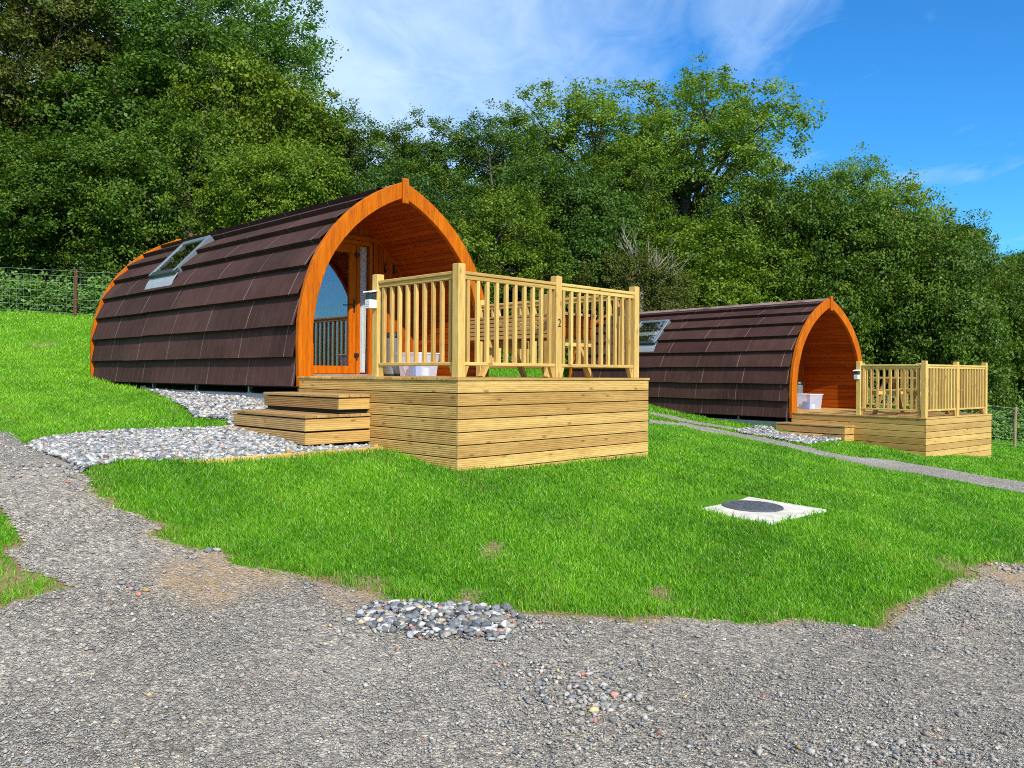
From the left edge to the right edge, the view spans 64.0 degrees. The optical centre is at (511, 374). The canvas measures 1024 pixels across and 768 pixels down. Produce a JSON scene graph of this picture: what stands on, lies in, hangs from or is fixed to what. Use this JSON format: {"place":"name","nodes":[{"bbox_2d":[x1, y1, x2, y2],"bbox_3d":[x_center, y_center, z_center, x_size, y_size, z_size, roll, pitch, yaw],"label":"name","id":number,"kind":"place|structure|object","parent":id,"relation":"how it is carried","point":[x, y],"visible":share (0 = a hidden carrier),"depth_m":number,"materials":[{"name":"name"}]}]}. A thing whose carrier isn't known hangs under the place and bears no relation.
{"place":"outdoors","nodes":[
{"label":"outdoors","id":0,"kind":"place"},
{"bbox_2d":[0,430,1023,767],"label":"gravel track","id":1,"kind":"structure","parent":0,"point":[958,678],"depth_m":3.96,"materials":[{"name":"grey gravel"}]},
{"bbox_2d":[355,597,523,640],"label":"pebbles","id":2,"kind":"object","parent":1,"relation":"on","point":[411,614],"visible":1,"depth_m":4.57,"materials":[{"name":"gravel"}]},
{"bbox_2d":[0,270,1023,631],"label":"ground","id":3,"kind":"structure","parent":0,"point":[496,546],"depth_m":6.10,"materials":[{"name":"green plant"}]},
{"bbox_2d":[0,121,100,292],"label":"hawthorn","id":4,"kind":"object","parent":3,"relation":"on","point":[43,257],"visible":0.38,"depth_m":22.89,"materials":[{"name":"green plant"}]},
{"bbox_2d":[0,267,108,315],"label":"wire fence","id":5,"kind":"object","parent":3,"relation":"on","point":[75,283],"visible":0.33,"depth_m":20.43,"materials":[{"name":"black metal"}]},
{"bbox_2d":[0,0,130,277],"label":"oak","id":6,"kind":"object","parent":3,"relation":"on","point":[23,23],"visible":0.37,"depth_m":25.91,"materials":[{"name":"green plant"}]},
{"bbox_2d":[0,117,201,290],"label":"hawthorn","id":7,"kind":"object","parent":3,"relation":"on","point":[62,153],"visible":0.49,"depth_m":22.33,"materials":[{"name":"green plant"}]},
{"bbox_2d":[42,453,166,469],"bbox_3d":[-3.280,0.696,8.104,2.605,0.183,3.128,0,0,38],"label":"gravel bed","id":8,"kind":"object","parent":3,"relation":"on","point":[75,464],"visible":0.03,"depth_m":6.39,"materials":[{"name":"grey gravel"}]},
{"bbox_2d":[26,425,379,469],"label":"pebbles","id":9,"kind":"object","parent":8,"relation":"on","point":[84,450],"visible":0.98,"depth_m":7.83,"materials":[{"name":"gravel"}]},
{"bbox_2d":[0,0,278,275],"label":"oak","id":10,"kind":"object","parent":3,"relation":"on","point":[105,103],"visible":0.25,"depth_m":25.82,"materials":[{"name":"green plant"}]},
{"bbox_2d":[59,99,292,284],"bbox_3d":[-9.691,-4.860,23.980,6.189,6.339,6.561,0,0,20],"label":"hawthorn","id":11,"kind":"object","parent":3,"relation":"on","point":[152,167],"visible":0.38,"depth_m":22.34,"materials":[{"name":"green plant"}]},
{"bbox_2d":[63,0,348,138],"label":"ash","id":12,"kind":"object","parent":3,"relation":"on","point":[267,39],"visible":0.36,"depth_m":27.94,"materials":[{"name":"green plant"}]},
{"bbox_2d":[138,34,365,235],"bbox_3d":[-8.733,-6.347,27.580,7.695,8.592,8.295,0,0,-19],"label":"hawthorn","id":13,"kind":"object","parent":3,"relation":"on","point":[273,104],"visible":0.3,"depth_m":25.66,"materials":[{"name":"green plant"}]},
{"bbox_2d":[169,444,382,462],"bbox_3d":[-2.154,0.849,7.743,0.070,0.250,2.249,0,0,45],"label":"edging board","id":14,"kind":"object","parent":3,"relation":"on","point":[289,452],"visible":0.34,"depth_m":7.76,"materials":[{"name":"brown wood"}]},
{"bbox_2d":[184,119,369,237],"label":"hawthorn","id":15,"kind":"object","parent":3,"relation":"on","point":[280,182],"visible":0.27,"depth_m":21.38,"materials":[{"name":"green plant"}]},
{"bbox_2d":[90,178,488,400],"bbox_3d":[-3.913,-0.976,13.249,7.104,3.220,3.170,0,0,45],"label":"camping pod","id":16,"kind":"object","parent":3,"relation":"on","point":[272,301],"visible":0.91,"depth_m":11.84,"materials":[{"name":"brown wood"}]},
{"bbox_2d":[144,235,214,289],"bbox_3d":[-5.374,-1.793,13.292,1.040,0.881,0.767,0,0,45],"label":"roof window","id":17,"kind":"structure","parent":16,"relation":"in","point":[165,273],"depth_m":13.14,"materials":[{"name":"grey metal"}]},
{"bbox_2d":[313,243,359,373],"bbox_3d":[-2.550,-0.958,11.762,0.111,1.894,0.834,0,0,45],"label":"door","id":18,"kind":"structure","parent":16,"relation":"in","point":[352,356],"depth_m":11.96,"materials":[{"name":"orange wood"}]},
{"bbox_2d":[360,247,366,372],"bbox_3d":[-2.228,-0.962,12.172,0.031,1.870,0.145,0,0,45],"label":"curtain","id":19,"kind":"object","parent":16,"relation":"hanging from","point":[363,253],"visible":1,"depth_m":12.19,"materials":[{"name":"white fabric"}]},
{"bbox_2d":[233,392,369,445],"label":"wooden steps","id":20,"kind":"structure","parent":3,"relation":"on","point":[309,418],"depth_m":8.57,"materials":[{"name":"brown wood"}]},
{"bbox_2d":[279,98,448,198],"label":"oak","id":21,"kind":"object","parent":3,"relation":"on","point":[352,117],"visible":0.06,"depth_m":26.30,"materials":[{"name":"green plant"}]},
{"bbox_2d":[335,155,485,254],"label":"hawthorn","id":22,"kind":"object","parent":3,"relation":"on","point":[392,177],"visible":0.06,"depth_m":22.12,"materials":[{"name":"green plant"}]},
{"bbox_2d":[344,103,501,225],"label":"oak","id":23,"kind":"object","parent":3,"relation":"on","point":[413,151],"visible":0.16,"depth_m":25.80,"materials":[{"name":"green plant"}]},
{"bbox_2d":[297,263,649,472],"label":"wooden deck","id":24,"kind":"structure","parent":3,"relation":"on","point":[458,418],"depth_m":8.49,"materials":[{"name":"brown wood"}]},
{"bbox_2d":[363,290,377,308],"bbox_3d":[-1.490,-0.792,8.630,0.110,0.195,0.107,0,0,45],"label":"outdoor lamp","id":25,"kind":"object","parent":24,"relation":"attached to","point":[371,302],"visible":1,"depth_m":8.61,"materials":[{"name":"white plastic"}]},
{"bbox_2d":[384,332,399,375],"bbox_3d":[-1.795,-0.304,12.263,0.272,0.660,0.272,0,0,0],"label":"pedal bin","id":26,"kind":"object","parent":24,"relation":"on","point":[392,370],"visible":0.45,"depth_m":12.15,"materials":[{"name":"silver metal"}]},
{"bbox_2d":[396,352,438,375],"bbox_3d":[-1.364,-0.144,11.933,0.444,0.337,0.464,0,0,45],"label":"storage box","id":27,"kind":"object","parent":24,"relation":"on","point":[418,370],"visible":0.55,"depth_m":11.79,"materials":[{"name":"white plastic"}]},
{"bbox_2d":[470,312,596,377],"bbox_3d":[0.187,-0.327,9.974,1.700,0.744,0.756,0,0,45],"label":"picnic table","id":28,"kind":"object","parent":24,"relation":"on","point":[523,373],"visible":0.38,"depth_m":9.74,"materials":[{"name":"brown wood"}]},
{"bbox_2d":[441,174,582,330],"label":"hawthorn","id":29,"kind":"object","parent":3,"relation":"on","point":[507,251],"visible":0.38,"depth_m":22.36,"materials":[{"name":"green plant"}]},
{"bbox_2d":[0,245,1023,441],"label":"undergrowth","id":30,"kind":"object","parent":3,"relation":"on","point":[49,300],"visible":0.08,"depth_m":21.39,"materials":[{"name":"green plant"}]},
{"bbox_2d":[441,98,592,325],"bbox_3d":[-0.217,-4.929,27.537,5.979,8.351,6.334,0,0,-9],"label":"oak","id":31,"kind":"object","parent":3,"relation":"on","point":[494,156],"visible":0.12,"depth_m":26.79,"materials":[{"name":"green plant"}]},
{"bbox_2d":[459,158,650,318],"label":"hawthorn","id":32,"kind":"object","parent":3,"relation":"on","point":[581,194],"visible":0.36,"depth_m":25.09,"materials":[{"name":"green plant"}]},
{"bbox_2d":[481,75,715,219],"bbox_3d":[3.340,-6.226,32.811,9.291,11.055,8.330,0,0,-20],"label":"ash","id":33,"kind":"object","parent":3,"relation":"on","point":[591,115],"visible":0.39,"depth_m":30.74,"materials":[{"name":"green plant"}]},
{"bbox_2d":[549,173,679,251],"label":"hawthorn","id":34,"kind":"object","parent":3,"relation":"on","point":[648,220],"visible":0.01,"depth_m":29.38,"materials":[{"name":"green plant"}]},
{"bbox_2d":[569,247,700,349],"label":"hawthorn","id":35,"kind":"object","parent":3,"relation":"on","point":[663,299],"visible":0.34,"depth_m":24.14,"materials":[{"name":"green plant"}]},
{"bbox_2d":[577,141,710,306],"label":"oak","id":36,"kind":"object","parent":3,"relation":"on","point":[642,191],"visible":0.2,"depth_m":28.85,"materials":[{"name":"green plant"}]},
{"bbox_2d":[616,220,693,311],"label":"dead tree","id":37,"kind":"object","parent":3,"relation":"on","point":[641,291],"visible":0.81,"depth_m":24.33,"materials":[{"name":"grey wood"}]},
{"bbox_2d":[650,412,738,428],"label":"gravel path","id":38,"kind":"structure","parent":3,"relation":"on","point":[685,420],"depth_m":18.22,"materials":[{"name":"grey gravel"}]},
{"bbox_2d":[564,51,831,223],"bbox_3d":[7.494,-6.535,33.701,9.262,12.927,10.319,0,0,-33],"label":"ash","id":39,"kind":"object","parent":3,"relation":"on","point":[734,119],"visible":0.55,"depth_m":31.70,"materials":[{"name":"green plant"}]},
{"bbox_2d":[569,296,862,426],"bbox_3d":[5.030,-0.179,21.376,3.171,3.220,7.104,0,0,-39],"label":"camping pod","id":40,"kind":"object","parent":3,"relation":"on","point":[753,364],"visible":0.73,"depth_m":19.61,"materials":[{"name":"brown wood"}]},
{"bbox_2d":[639,319,670,351],"bbox_3d":[3.581,-0.996,21.571,0.767,0.881,1.040,0,0,-39],"label":"roof window","id":41,"kind":"structure","parent":40,"relation":"in","point":[644,346],"depth_m":21.32,"materials":[{"name":"grey metal"}]},
{"bbox_2d":[797,381,803,393],"bbox_3d":[6.934,0.491,19.899,0.272,0.660,0.272,0,0,6],"label":"pedal bin","id":42,"kind":"object","parent":40,"relation":"attached to","point":[799,387],"visible":0.31,"depth_m":19.78,"materials":[{"name":"silver metal"}]},
{"bbox_2d":[640,205,825,310],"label":"hawthorn","id":43,"kind":"object","parent":3,"relation":"on","point":[713,285],"visible":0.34,"depth_m":26.42,"materials":[{"name":"green plant"}]},
{"bbox_2d":[661,171,850,292],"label":"hawthorn","id":44,"kind":"object","parent":3,"relation":"on","point":[784,190],"visible":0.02,"depth_m":32.14,"materials":[{"name":"green plant"}]},
{"bbox_2d":[702,497,825,524],"bbox_3d":[2.222,1.321,7.602,0.980,0.216,0.980,0,2,-41],"label":"manhole cover","id":45,"kind":"object","parent":3,"relation":"on","point":[751,508],"visible":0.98,"depth_m":7.46,"materials":[{"name":"concrete"}]},
{"bbox_2d":[684,143,890,387],"bbox_3d":[9.436,-3.376,29.484,8.415,9.016,7.423,0,0,2],"label":"hawthorn","id":46,"kind":"object","parent":3,"relation":"on","point":[758,202],"visible":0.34,"depth_m":27.50,"materials":[{"name":"green plant"}]},
{"bbox_2d":[734,425,841,443],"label":"pebbles","id":47,"kind":"object","parent":3,"relation":"on","point":[766,431],"visible":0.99,"depth_m":16.46,"materials":[{"name":"gravel"}]},
{"bbox_2d":[776,422,854,440],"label":"wooden steps","id":48,"kind":"structure","parent":3,"relation":"on","point":[844,432],"depth_m":16.79,"materials":[{"name":"brown wood"}]},
{"bbox_2d":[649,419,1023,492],"bbox_3d":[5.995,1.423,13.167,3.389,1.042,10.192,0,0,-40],"label":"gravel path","id":49,"kind":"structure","parent":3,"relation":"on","point":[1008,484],"depth_m":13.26,"materials":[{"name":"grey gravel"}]},
{"bbox_2d":[725,187,963,402],"bbox_3d":[11.613,-2.479,29.092,7.953,8.110,7.377,0,0,2],"label":"hawthorn","id":50,"kind":"object","parent":3,"relation":"on","point":[863,264],"visible":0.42,"depth_m":26.97,"materials":[{"name":"green plant"}]},
{"bbox_2d":[789,142,907,209],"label":"oak","id":51,"kind":"object","parent":3,"relation":"on","point":[842,175],"visible":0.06,"depth_m":35.72,"materials":[{"name":"green plant"}]},
{"bbox_2d":[791,361,991,456],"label":"wooden deck","id":52,"kind":"structure","parent":3,"relation":"on","point":[929,432],"depth_m":16.38,"materials":[{"name":"brown wood"}]},
{"bbox_2d":[797,394,822,409],"bbox_3d":[6.994,0.640,19.342,0.574,0.357,0.444,0,0,-39],"label":"storage box","id":53,"kind":"object","parent":52,"relation":"on","point":[809,401],"visible":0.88,"depth_m":19.16,"materials":[{"name":"white plastic"}]},
{"bbox_2d":[853,370,859,378],"bbox_3d":[6.956,0.002,16.528,0.107,0.195,0.110,0,0,-39],"label":"outdoor lamp","id":54,"kind":"object","parent":52,"relation":"attached to","point":[856,374],"visible":1,"depth_m":16.50,"materials":[{"name":"white plastic"}]},
{"bbox_2d":[862,377,962,415],"bbox_3d":[8.313,0.447,17.133,1.800,0.781,1.430,0,0,-39],"label":"picnic table","id":55,"kind":"object","parent":52,"relation":"on","point":[893,392],"visible":0.3,"depth_m":17.12,"materials":[{"name":"brown wood"}]},
{"bbox_2d":[857,160,991,400],"bbox_3d":[15.191,-3.221,33.383,8.919,10.025,7.867,0,0,-32],"label":"hawthorn","id":56,"kind":"object","parent":3,"relation":"on","point":[915,187],"visible":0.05,"depth_m":31.65,"materials":[{"name":"green plant"}]},
{"bbox_2d":[845,199,1023,412],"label":"hawthorn","id":57,"kind":"object","parent":3,"relation":"on","point":[978,336],"visible":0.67,"depth_m":26.88,"materials":[{"name":"green plant"}]},
{"bbox_2d":[885,394,1023,447],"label":"wire fence","id":58,"kind":"object","parent":3,"relation":"on","point":[1015,426],"visible":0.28,"depth_m":23.55,"materials":[{"name":"black metal"}]},
{"bbox_2d":[892,206,1017,402],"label":"oak","id":59,"kind":"object","parent":3,"relation":"on","point":[978,229],"visible":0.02,"depth_m":32.99,"materials":[{"name":"green plant"}]},
{"bbox_2d":[908,252,1023,419],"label":"hawthorn","id":60,"kind":"object","parent":3,"relation":"on","point":[1015,304],"visible":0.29,"depth_m":28.75,"materials":[{"name":"green plant"}]},
{"bbox_2d":[970,267,1023,417],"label":"hawthorn","id":61,"kind":"object","parent":3,"relation":"on","point":[1023,380],"depth_m":32.96,"materials":[{"name":"green plant"}]},
{"bbox_2d":[993,246,1023,411],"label":"hawthorn","id":62,"kind":"object","parent":3,"relation":"on","point":[1015,261],"visible":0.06,"depth_m":35.35,"materials":[{"name":"green plant"}]},
{"bbox_2d":[0,0,1023,266],"label":"sky","id":63,"kind":"structure","parent":0,"point":[937,85],"materials":[{"name":"blue"}]},
{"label":"gravel bed","id":64,"kind":"structure","parent":0,"visible":0},
{"bbox_2d":[140,385,267,425],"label":"pebbles","id":65,"kind":"object","parent":64,"relation":"on","point":[202,405],"visible":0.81,"depth_m":10.21,"materials":[{"name":"gravel"}]}
]}

